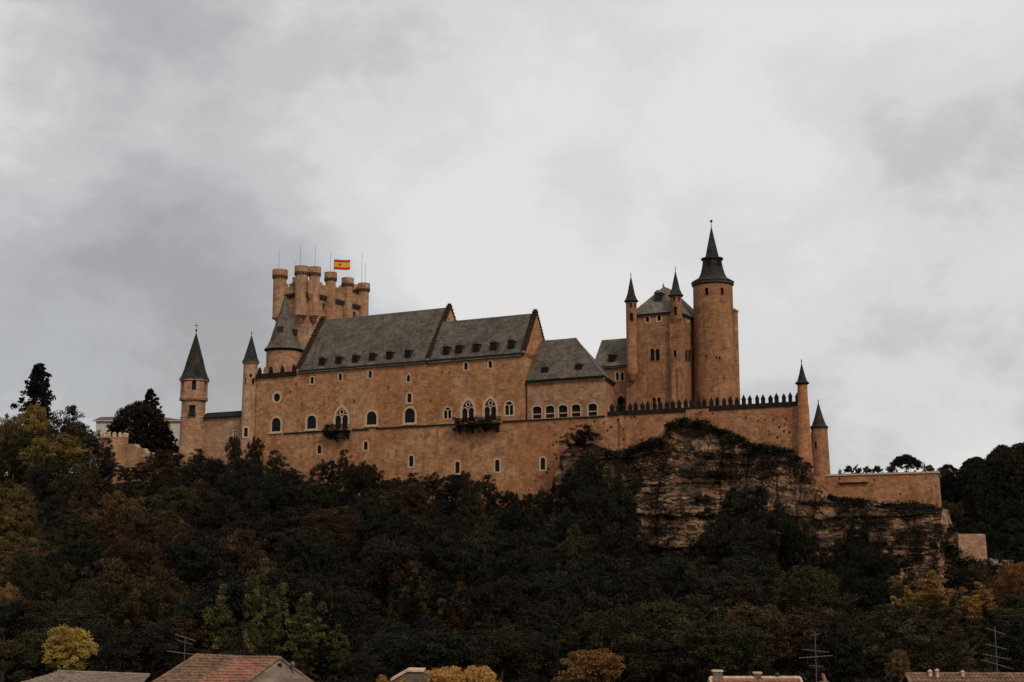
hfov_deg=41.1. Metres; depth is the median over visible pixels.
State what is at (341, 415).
window
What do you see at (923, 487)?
bastion wall
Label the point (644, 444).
shrub
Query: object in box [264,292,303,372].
castle tower
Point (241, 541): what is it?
broadleaf tree
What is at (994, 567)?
broadleaf tree
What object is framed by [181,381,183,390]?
window
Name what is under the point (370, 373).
window
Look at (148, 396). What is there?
conifer tree
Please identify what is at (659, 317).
window
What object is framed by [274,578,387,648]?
broadleaf tree
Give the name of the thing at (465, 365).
window
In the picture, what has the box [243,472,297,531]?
broadleaf tree
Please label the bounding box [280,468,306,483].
broadleaf tree
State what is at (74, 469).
broadleaf tree
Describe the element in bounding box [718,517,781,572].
broadleaf tree
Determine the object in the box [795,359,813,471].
corner turret
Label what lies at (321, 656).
poplar tree
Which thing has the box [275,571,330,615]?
broadleaf tree
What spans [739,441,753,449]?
shrub
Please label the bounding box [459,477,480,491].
broadleaf tree
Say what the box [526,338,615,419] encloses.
castle wing
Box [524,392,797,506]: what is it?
terrace wall
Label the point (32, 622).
broadleaf tree
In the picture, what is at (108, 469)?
broadleaf tree
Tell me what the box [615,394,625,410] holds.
doorway
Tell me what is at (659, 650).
broadleaf tree
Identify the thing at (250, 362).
corner turret
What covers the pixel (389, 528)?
broadleaf tree
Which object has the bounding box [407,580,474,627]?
broadleaf tree
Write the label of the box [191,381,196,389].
window
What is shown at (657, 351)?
window
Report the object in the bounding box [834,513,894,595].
broadleaf tree
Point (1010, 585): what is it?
broadleaf tree
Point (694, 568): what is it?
broadleaf tree
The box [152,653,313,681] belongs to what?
tiled house
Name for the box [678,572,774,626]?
broadleaf tree
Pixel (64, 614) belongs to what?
broadleaf tree
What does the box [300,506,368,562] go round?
broadleaf tree
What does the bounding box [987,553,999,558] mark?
broadleaf tree
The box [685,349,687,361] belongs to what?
window
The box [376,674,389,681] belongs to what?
leafy tree
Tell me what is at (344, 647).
poplar tree
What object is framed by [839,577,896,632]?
broadleaf tree
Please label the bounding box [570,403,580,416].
window
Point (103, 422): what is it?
town building
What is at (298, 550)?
broadleaf tree
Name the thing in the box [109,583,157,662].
broadleaf tree
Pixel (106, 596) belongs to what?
broadleaf tree
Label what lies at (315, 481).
broadleaf tree
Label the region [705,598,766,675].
poplar tree
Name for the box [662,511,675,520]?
shrub
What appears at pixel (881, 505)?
shrub
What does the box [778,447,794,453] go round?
shrub
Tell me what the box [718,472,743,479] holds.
shrub
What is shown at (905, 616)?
broadleaf tree
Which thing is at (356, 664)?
leafy tree
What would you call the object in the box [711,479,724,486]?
shrub
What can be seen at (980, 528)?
broadleaf tree
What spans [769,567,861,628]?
broadleaf tree
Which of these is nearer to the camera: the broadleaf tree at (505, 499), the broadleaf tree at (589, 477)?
the broadleaf tree at (589, 477)
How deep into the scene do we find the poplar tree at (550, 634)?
133.15 m
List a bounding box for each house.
[22,670,149,681]
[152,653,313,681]
[707,670,802,681]
[900,669,1023,681]
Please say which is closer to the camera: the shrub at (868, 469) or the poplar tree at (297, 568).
the poplar tree at (297, 568)
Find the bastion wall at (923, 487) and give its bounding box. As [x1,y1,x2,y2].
[813,471,941,507]
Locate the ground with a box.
[0,461,1023,681]
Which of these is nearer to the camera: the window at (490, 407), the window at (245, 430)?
the window at (490, 407)
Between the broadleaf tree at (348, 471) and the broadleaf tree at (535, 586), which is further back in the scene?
the broadleaf tree at (348, 471)
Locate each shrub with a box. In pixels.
[625,446,638,458]
[637,440,654,453]
[638,442,651,453]
[650,437,660,445]
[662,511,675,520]
[664,421,674,429]
[676,417,689,425]
[689,418,702,427]
[694,494,711,505]
[695,507,715,518]
[702,424,718,433]
[703,454,714,458]
[706,470,726,478]
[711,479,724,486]
[715,429,728,436]
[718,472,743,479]
[719,437,738,448]
[721,453,735,458]
[726,433,745,441]
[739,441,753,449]
[751,443,765,449]
[764,445,781,453]
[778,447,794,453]
[787,455,803,461]
[837,507,849,519]
[839,496,853,501]
[843,465,852,473]
[850,464,862,473]
[853,498,867,504]
[862,466,873,472]
[873,465,882,472]
[876,500,893,507]
[885,463,897,472]
[926,464,934,470]
[929,542,954,548]
[944,558,969,564]
[947,524,957,531]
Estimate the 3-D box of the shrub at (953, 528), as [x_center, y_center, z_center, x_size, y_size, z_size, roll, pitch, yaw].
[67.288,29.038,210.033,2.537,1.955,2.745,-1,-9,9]
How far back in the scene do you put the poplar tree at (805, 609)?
145.97 m
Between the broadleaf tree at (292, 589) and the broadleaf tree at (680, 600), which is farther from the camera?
the broadleaf tree at (292, 589)
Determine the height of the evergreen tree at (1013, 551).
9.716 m
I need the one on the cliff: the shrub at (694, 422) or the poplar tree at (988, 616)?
the shrub at (694, 422)
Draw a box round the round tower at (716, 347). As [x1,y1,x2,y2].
[691,220,739,406]
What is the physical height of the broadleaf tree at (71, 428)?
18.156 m
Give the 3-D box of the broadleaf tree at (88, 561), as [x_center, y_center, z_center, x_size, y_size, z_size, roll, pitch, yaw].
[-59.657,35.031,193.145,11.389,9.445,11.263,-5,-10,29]
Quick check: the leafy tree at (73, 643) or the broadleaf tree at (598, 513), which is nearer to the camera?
the leafy tree at (73, 643)
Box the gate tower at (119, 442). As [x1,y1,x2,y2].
[99,432,128,483]
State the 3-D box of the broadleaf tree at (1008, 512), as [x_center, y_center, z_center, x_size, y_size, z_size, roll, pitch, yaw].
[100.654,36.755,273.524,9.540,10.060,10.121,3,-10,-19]
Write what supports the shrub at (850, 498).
on the cliff
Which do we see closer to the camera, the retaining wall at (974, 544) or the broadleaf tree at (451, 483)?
the retaining wall at (974, 544)
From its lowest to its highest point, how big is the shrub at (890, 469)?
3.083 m
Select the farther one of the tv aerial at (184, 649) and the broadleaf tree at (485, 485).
the broadleaf tree at (485, 485)
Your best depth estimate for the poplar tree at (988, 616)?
143.68 m
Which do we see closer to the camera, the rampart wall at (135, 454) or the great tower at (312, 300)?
the rampart wall at (135, 454)
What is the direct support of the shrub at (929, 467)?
on the bastion wall at (923, 487)
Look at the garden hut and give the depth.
92.56 m
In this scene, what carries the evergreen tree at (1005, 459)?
on the ground
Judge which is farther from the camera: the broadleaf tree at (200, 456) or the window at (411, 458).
the broadleaf tree at (200, 456)
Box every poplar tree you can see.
[0,559,17,598]
[0,599,30,680]
[53,491,91,554]
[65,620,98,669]
[78,468,102,515]
[122,476,140,527]
[142,464,160,493]
[147,453,181,499]
[163,520,195,602]
[199,583,245,654]
[236,558,292,653]
[251,547,310,651]
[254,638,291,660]
[287,591,331,675]
[303,523,338,587]
[306,636,345,680]
[307,578,358,669]
[322,624,350,678]
[326,480,352,518]
[361,533,406,611]
[383,561,432,651]
[389,576,441,643]
[401,478,424,514]
[431,581,475,640]
[447,472,482,528]
[449,470,471,512]
[449,548,509,631]
[452,471,487,540]
[462,523,490,585]
[491,492,531,565]
[523,493,545,546]
[526,603,574,681]
[556,523,586,606]
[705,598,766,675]
[756,555,794,611]
[780,598,820,665]
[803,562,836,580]
[806,617,871,681]
[813,615,869,680]
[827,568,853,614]
[888,585,921,613]
[912,570,958,617]
[918,617,984,671]
[929,595,967,640]
[951,605,1010,664]
[956,581,997,625]
[957,618,998,670]
[990,619,1023,671]
[994,618,1023,671]
[1002,597,1023,636]
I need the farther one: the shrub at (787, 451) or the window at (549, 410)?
the window at (549, 410)
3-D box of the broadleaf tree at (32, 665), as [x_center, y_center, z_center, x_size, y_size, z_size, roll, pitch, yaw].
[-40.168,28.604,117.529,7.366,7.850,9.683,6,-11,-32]
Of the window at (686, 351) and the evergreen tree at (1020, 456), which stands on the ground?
the evergreen tree at (1020, 456)
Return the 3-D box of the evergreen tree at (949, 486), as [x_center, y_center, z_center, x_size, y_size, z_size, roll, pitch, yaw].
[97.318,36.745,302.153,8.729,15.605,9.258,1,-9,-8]
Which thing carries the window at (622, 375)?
in the castle wing at (611, 358)
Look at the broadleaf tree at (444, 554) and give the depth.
178.32 m
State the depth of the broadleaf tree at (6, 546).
215.49 m
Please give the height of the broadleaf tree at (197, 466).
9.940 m
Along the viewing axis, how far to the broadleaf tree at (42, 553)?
207.02 m
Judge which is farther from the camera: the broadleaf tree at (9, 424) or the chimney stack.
the broadleaf tree at (9, 424)
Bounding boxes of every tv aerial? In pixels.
[169,634,202,665]
[801,633,831,681]
[980,628,1011,671]
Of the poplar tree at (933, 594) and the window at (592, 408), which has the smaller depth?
the poplar tree at (933, 594)
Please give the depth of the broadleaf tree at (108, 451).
280.68 m
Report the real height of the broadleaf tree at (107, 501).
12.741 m
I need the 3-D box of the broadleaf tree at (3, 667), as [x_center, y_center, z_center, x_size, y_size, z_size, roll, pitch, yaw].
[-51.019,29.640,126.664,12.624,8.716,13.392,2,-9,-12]
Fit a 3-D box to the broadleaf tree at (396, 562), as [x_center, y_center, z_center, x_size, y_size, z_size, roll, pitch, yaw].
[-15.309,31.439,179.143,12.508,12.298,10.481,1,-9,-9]
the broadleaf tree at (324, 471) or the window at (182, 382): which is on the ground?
the broadleaf tree at (324, 471)
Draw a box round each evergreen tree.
[0,428,29,484]
[94,400,178,465]
[938,464,957,501]
[940,472,963,531]
[955,456,989,512]
[957,457,986,480]
[957,470,1003,533]
[982,444,1016,495]
[987,449,1023,514]
[987,518,1023,553]
[999,537,1023,587]
[1009,443,1023,502]
[1011,442,1022,449]
[1015,442,1023,454]
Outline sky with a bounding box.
[0,0,1023,473]
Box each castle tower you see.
[178,323,209,477]
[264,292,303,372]
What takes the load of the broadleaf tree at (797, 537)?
on the ground
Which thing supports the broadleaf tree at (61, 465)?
on the ground
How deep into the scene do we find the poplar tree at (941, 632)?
128.92 m
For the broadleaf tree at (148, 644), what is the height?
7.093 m
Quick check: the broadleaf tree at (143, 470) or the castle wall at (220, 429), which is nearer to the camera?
the broadleaf tree at (143, 470)
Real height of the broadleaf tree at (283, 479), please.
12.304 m
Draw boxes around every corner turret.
[240,332,259,458]
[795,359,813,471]
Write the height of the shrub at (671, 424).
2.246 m
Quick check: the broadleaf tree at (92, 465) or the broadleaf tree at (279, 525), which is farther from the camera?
the broadleaf tree at (92, 465)
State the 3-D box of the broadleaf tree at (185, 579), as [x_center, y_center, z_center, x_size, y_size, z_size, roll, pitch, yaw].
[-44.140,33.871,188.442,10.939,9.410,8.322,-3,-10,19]
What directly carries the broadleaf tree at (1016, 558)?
on the ground
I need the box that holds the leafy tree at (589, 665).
[552,648,627,681]
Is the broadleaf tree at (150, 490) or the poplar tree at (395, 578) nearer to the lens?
the poplar tree at (395, 578)
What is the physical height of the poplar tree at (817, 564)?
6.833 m
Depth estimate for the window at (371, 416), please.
267.36 m
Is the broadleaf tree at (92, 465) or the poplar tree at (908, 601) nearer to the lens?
the poplar tree at (908, 601)
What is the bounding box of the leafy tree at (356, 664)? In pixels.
[337,652,377,681]
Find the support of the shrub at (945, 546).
on the cliff
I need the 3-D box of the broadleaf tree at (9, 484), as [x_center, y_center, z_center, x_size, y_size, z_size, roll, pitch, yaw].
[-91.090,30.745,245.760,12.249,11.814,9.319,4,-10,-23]
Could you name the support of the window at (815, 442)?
in the watch turret at (819, 442)
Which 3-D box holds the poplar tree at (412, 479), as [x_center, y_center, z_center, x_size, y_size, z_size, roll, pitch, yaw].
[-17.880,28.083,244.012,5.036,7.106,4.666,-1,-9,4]
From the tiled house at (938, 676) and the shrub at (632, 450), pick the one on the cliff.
the shrub at (632, 450)
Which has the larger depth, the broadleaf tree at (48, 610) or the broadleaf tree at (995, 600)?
the broadleaf tree at (995, 600)
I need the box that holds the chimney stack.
[819,673,828,681]
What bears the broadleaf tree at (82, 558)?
on the ground
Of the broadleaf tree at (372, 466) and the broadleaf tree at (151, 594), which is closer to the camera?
the broadleaf tree at (151, 594)
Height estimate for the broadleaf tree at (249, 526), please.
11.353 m
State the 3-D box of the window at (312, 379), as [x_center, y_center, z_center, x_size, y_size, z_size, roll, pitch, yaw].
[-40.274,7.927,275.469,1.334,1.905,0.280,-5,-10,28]
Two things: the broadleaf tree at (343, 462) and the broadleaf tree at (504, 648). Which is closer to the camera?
the broadleaf tree at (504, 648)
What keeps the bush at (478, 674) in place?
on the ground
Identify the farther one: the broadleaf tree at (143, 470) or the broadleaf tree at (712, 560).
the broadleaf tree at (143, 470)
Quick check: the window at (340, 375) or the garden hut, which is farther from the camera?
the window at (340, 375)
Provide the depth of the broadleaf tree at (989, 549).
257.83 m
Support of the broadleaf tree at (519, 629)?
on the ground
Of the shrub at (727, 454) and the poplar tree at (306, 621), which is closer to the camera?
the poplar tree at (306, 621)
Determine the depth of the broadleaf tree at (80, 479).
243.10 m
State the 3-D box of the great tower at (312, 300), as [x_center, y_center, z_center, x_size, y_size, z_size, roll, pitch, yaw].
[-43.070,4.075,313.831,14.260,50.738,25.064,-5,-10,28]
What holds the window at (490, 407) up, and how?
in the great hall
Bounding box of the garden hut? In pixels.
[390,667,432,681]
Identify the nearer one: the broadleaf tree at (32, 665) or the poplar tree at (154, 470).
the broadleaf tree at (32, 665)
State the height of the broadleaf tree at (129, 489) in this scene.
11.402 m
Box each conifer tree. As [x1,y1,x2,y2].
[10,363,66,478]
[130,388,163,453]
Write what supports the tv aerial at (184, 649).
on the tiled house at (217, 668)
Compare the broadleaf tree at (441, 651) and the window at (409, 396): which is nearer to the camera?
the broadleaf tree at (441, 651)
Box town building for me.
[93,417,179,464]
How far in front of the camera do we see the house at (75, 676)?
102.30 m
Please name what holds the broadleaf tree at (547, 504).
on the ground
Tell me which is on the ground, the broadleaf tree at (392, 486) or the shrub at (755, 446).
the broadleaf tree at (392, 486)
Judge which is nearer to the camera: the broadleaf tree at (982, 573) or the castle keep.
the broadleaf tree at (982, 573)
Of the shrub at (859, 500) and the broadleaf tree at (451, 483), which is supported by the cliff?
the shrub at (859, 500)
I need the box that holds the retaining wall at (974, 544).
[956,534,1005,574]
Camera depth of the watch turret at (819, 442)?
232.95 m
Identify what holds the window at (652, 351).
in the castle keep
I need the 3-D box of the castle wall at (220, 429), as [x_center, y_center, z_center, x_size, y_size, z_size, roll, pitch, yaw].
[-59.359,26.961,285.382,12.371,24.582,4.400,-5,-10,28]
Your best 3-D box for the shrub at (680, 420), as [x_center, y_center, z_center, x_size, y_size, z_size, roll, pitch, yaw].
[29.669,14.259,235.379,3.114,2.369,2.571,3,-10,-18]
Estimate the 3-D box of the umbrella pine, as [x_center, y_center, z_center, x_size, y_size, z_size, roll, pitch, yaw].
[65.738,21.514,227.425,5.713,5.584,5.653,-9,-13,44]
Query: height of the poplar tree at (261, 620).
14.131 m
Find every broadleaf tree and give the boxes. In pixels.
[0,413,21,479]
[0,429,39,483]
[0,471,27,513]
[0,479,41,517]
[0,484,42,541]
[0,508,44,559]
[0,530,38,561]
[0,540,61,573]
[0,541,60,599]
[0,562,57,611]
[0,582,21,636]
[0,598,47,680]
[0,627,29,672]
[0,628,88,681]
[7,600,68,674]
[16,432,103,474]
[16,562,79,612]
[17,403,56,484]
[20,456,68,522]
[29,619,142,674]
[30,458,71,512]
[33,608,122,665]
[35,405,93,465]
[37,600,106,628]
[38,536,108,594]
[44,582,136,644]
[47,472,101,521]
[58,466,110,494]
[65,451,103,479]
[65,478,119,499]
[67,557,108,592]
[70,422,96,458]
[74,558,141,600]
[80,429,100,460]
[80,490,154,543]
[90,437,116,482]
[90,483,147,524]
[90,586,157,651]
[94,533,180,591]
[97,623,206,681]
[98,461,124,481]
[106,505,182,571]
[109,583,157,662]
[115,467,144,484]
[120,563,193,669]
[130,459,157,486]
[139,615,219,667]
[140,474,179,522]
[144,452,159,463]
[145,485,213,532]
[145,597,227,662]
[152,448,187,476]
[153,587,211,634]
[157,526,241,597]
[158,558,224,595]
[159,479,218,535]
[167,458,228,516]
[176,491,245,544]
[182,456,232,485]
[183,565,292,654]
[186,448,208,476]
[193,521,276,570]
[193,529,284,628]
[205,472,252,519]
[205,556,298,612]
[215,538,263,576]
[222,458,281,491]
[223,456,268,504]
[225,435,242,479]
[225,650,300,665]
[228,518,300,558]
[243,435,265,465]
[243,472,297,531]
[251,469,305,530]
[264,525,338,563]
[265,449,290,485]
[266,504,344,539]
[274,527,347,577]
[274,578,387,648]
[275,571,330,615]
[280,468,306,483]
[282,577,329,647]
[289,482,343,521]
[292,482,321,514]
[297,479,321,503]
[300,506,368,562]
[307,458,337,487]
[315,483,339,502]
[330,462,379,506]
[333,449,354,495]
[338,465,391,513]
[342,487,408,533]
[343,514,422,588]
[349,534,442,618]
[354,460,377,501]
[360,499,413,548]
[360,631,435,676]
[376,616,467,667]
[379,480,429,501]
[379,482,436,526]
[383,628,493,677]
[386,477,407,486]
[389,628,528,677]
[399,522,463,586]
[400,472,428,498]
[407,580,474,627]
[418,529,495,594]
[419,471,445,503]
[431,474,483,516]
[441,575,531,636]
[444,473,460,501]
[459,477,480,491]
[461,625,547,681]
[469,628,555,681]
[472,474,502,514]
[472,621,560,681]
[491,490,522,512]
[510,570,585,630]
[511,592,614,681]
[518,493,542,513]
[531,489,556,523]
[531,509,598,554]
[549,491,593,537]
[549,573,635,639]
[552,468,584,515]
[555,533,627,572]
[556,604,678,681]
[558,425,601,447]
[567,454,609,525]
[575,482,626,540]
[599,462,642,542]
[599,599,703,681]
[604,594,712,677]
[610,495,641,539]
[610,629,699,681]
[613,525,650,561]
[641,556,701,606]
[657,616,779,681]
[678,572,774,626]
[682,559,701,581]
[688,602,803,675]
[689,531,727,574]
[690,556,722,579]
[695,512,743,570]
[698,568,765,628]
[704,555,783,598]
[710,483,786,557]
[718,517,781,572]
[742,549,778,577]
[751,507,812,576]
[758,565,860,644]
[761,608,845,674]
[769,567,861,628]
[773,512,819,577]
[810,565,868,615]
[825,536,871,586]
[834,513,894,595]
[835,604,942,675]
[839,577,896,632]
[847,546,897,591]
[860,589,904,613]
[863,617,995,681]
[866,605,955,652]
[871,603,938,632]
[881,591,941,610]
[889,589,908,603]
[916,606,964,623]
[936,468,961,499]
[938,564,981,603]
[942,499,973,532]
[959,606,1023,637]
[960,521,998,557]
[961,561,995,594]
[969,593,1010,608]
[981,553,1007,588]
[986,499,1023,537]
[986,544,1000,558]
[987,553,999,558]
[987,560,1023,608]
[989,593,1022,610]
[1005,543,1023,579]
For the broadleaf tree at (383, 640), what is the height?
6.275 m
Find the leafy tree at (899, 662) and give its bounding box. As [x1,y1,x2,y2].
[885,649,911,681]
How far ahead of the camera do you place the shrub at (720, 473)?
226.07 m
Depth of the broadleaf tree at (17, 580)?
176.31 m
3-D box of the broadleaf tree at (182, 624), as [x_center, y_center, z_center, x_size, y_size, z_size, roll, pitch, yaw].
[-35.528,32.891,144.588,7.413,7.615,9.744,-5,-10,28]
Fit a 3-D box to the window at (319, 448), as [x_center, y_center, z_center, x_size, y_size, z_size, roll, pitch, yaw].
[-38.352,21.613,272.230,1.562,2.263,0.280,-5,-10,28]
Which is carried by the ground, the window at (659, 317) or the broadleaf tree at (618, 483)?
the broadleaf tree at (618, 483)
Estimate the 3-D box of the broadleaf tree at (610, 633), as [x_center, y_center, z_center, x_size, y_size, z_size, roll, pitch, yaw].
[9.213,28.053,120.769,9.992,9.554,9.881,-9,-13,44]
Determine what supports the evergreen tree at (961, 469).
on the ground
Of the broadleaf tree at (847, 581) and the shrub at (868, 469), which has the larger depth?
the shrub at (868, 469)
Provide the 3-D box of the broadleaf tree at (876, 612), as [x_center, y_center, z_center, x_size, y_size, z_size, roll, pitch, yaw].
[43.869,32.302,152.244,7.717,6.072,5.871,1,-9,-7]
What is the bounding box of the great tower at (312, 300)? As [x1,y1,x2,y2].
[272,245,369,353]
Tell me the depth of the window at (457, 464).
256.42 m
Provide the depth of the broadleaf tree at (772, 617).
132.57 m
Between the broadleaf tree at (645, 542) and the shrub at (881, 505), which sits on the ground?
the broadleaf tree at (645, 542)
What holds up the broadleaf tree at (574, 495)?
on the ground
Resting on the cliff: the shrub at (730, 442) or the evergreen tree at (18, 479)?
the shrub at (730, 442)
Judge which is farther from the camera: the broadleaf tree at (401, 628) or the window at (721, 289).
the window at (721, 289)
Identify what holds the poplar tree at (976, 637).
on the ground
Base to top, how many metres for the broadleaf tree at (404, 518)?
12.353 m
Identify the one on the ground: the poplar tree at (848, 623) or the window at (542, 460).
the poplar tree at (848, 623)
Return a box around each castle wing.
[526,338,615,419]
[595,338,627,410]
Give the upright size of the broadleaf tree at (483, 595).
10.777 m
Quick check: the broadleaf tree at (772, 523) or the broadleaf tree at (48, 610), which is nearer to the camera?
the broadleaf tree at (48, 610)
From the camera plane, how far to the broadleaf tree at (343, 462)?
262.47 m
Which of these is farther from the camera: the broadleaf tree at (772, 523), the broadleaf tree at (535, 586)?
the broadleaf tree at (772, 523)
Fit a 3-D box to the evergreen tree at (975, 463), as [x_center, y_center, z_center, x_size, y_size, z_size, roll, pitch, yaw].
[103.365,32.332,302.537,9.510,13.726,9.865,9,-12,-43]
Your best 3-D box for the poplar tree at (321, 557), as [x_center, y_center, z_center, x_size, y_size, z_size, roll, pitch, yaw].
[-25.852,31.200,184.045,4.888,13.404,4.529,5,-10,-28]
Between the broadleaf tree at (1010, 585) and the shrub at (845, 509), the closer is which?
the broadleaf tree at (1010, 585)
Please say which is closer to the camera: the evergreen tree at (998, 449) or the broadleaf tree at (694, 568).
the broadleaf tree at (694, 568)
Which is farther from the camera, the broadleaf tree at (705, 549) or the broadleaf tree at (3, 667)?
the broadleaf tree at (705, 549)
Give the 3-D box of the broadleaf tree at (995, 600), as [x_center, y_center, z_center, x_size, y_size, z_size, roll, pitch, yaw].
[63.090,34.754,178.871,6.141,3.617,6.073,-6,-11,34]
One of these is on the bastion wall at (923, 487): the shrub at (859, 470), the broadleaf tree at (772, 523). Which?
the shrub at (859, 470)
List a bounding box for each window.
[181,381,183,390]
[188,404,195,413]
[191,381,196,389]
[242,426,248,437]
[268,416,281,433]
[272,391,281,403]
[304,413,317,430]
[309,376,314,384]
[316,444,322,454]
[322,302,325,310]
[333,404,349,429]
[337,372,342,381]
[362,440,368,450]
[363,409,378,426]
[367,370,372,378]
[390,450,393,458]
[401,406,416,424]
[405,373,410,382]
[406,392,412,403]
[407,454,414,467]
[443,406,451,419]
[454,460,460,474]
[460,397,475,423]
[463,361,468,370]
[482,396,497,422]
[487,360,492,368]
[493,458,500,472]
[503,400,514,416]
[531,405,541,418]
[539,456,546,470]
[544,405,554,418]
[557,404,568,417]
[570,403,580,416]
[587,402,597,415]
[615,371,619,380]
[620,371,624,380]
[645,316,649,322]
[650,348,654,360]
[655,348,659,360]
[656,315,661,321]
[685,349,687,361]
[688,349,690,361]
[704,287,708,295]
[720,287,723,294]
[813,441,817,449]
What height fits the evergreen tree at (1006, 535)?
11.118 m
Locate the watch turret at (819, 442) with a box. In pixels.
[810,400,829,475]
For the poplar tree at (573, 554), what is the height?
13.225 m
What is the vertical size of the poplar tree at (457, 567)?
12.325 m
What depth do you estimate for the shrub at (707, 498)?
226.03 m
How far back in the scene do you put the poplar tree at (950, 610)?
157.11 m
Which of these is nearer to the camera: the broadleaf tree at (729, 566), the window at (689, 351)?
the broadleaf tree at (729, 566)
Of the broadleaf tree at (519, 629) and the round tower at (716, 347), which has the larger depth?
the round tower at (716, 347)
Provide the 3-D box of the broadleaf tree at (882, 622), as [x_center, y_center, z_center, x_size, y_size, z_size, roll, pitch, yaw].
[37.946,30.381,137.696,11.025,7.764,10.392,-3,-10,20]
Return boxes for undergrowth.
[0,496,1023,681]
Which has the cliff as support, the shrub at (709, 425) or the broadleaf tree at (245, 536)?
the shrub at (709, 425)
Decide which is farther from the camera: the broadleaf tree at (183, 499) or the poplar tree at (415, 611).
the broadleaf tree at (183, 499)
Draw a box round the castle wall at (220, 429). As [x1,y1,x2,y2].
[203,411,240,476]
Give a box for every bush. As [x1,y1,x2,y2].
[423,665,467,681]
[454,665,500,681]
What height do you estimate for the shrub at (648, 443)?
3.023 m
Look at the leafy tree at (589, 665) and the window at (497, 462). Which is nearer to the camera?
the leafy tree at (589, 665)
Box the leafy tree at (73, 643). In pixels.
[41,623,98,671]
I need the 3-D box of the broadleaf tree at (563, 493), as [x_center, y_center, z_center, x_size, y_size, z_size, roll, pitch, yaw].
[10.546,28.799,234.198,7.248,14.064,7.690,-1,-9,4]
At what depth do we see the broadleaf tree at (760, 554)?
197.79 m
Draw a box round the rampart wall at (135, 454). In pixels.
[124,444,157,481]
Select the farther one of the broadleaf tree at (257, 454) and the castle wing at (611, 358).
the broadleaf tree at (257, 454)
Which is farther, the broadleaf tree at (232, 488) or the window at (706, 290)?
the window at (706, 290)
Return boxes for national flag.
[334,259,349,269]
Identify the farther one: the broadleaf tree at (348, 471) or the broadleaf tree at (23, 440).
the broadleaf tree at (23, 440)
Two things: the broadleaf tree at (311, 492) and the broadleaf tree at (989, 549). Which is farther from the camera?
the broadleaf tree at (989, 549)
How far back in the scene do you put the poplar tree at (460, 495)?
227.01 m
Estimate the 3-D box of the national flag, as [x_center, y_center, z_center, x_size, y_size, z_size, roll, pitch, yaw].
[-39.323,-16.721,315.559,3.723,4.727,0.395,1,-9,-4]
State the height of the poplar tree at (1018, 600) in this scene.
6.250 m
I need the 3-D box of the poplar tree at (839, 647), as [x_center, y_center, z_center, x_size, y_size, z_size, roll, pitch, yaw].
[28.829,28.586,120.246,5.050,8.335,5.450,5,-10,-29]
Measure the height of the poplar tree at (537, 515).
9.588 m
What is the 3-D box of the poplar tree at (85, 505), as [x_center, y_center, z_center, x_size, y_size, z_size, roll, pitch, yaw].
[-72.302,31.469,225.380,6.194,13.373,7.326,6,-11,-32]
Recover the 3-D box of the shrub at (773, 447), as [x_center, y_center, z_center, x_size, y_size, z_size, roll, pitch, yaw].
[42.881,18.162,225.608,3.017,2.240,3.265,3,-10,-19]
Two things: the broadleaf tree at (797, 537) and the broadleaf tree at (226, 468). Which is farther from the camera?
the broadleaf tree at (226, 468)
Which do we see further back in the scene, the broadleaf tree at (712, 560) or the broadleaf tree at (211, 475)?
the broadleaf tree at (211, 475)
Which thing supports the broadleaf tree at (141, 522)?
on the ground
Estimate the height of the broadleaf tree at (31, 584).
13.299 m
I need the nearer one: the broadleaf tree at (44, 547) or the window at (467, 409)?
the broadleaf tree at (44, 547)
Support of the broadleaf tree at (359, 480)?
on the ground
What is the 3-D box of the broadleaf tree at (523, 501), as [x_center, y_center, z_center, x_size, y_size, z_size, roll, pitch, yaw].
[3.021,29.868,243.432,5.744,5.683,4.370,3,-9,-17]
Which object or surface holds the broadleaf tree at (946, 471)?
on the ground
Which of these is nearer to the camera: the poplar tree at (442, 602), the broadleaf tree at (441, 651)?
the broadleaf tree at (441, 651)
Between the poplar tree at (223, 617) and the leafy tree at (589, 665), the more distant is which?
the poplar tree at (223, 617)
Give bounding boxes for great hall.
[254,303,544,509]
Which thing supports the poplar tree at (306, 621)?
on the ground
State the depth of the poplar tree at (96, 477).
254.76 m
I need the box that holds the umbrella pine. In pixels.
[889,453,922,471]
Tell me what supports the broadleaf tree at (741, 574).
on the ground
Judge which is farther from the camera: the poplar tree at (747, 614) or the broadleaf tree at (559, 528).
the broadleaf tree at (559, 528)
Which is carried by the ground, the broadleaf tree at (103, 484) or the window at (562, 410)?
the broadleaf tree at (103, 484)
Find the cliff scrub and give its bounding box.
[553,415,986,591]
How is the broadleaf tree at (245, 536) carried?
on the ground
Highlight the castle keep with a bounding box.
[624,266,693,410]
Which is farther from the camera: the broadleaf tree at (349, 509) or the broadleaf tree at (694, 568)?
the broadleaf tree at (349, 509)
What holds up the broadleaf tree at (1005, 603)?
on the ground
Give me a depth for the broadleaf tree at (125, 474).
273.18 m
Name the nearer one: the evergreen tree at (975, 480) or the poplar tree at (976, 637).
the poplar tree at (976, 637)
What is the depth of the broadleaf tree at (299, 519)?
219.84 m
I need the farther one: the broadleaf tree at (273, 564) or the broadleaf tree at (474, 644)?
the broadleaf tree at (273, 564)
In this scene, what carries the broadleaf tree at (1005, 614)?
on the ground
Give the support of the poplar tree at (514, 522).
on the ground
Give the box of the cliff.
[542,418,1004,600]

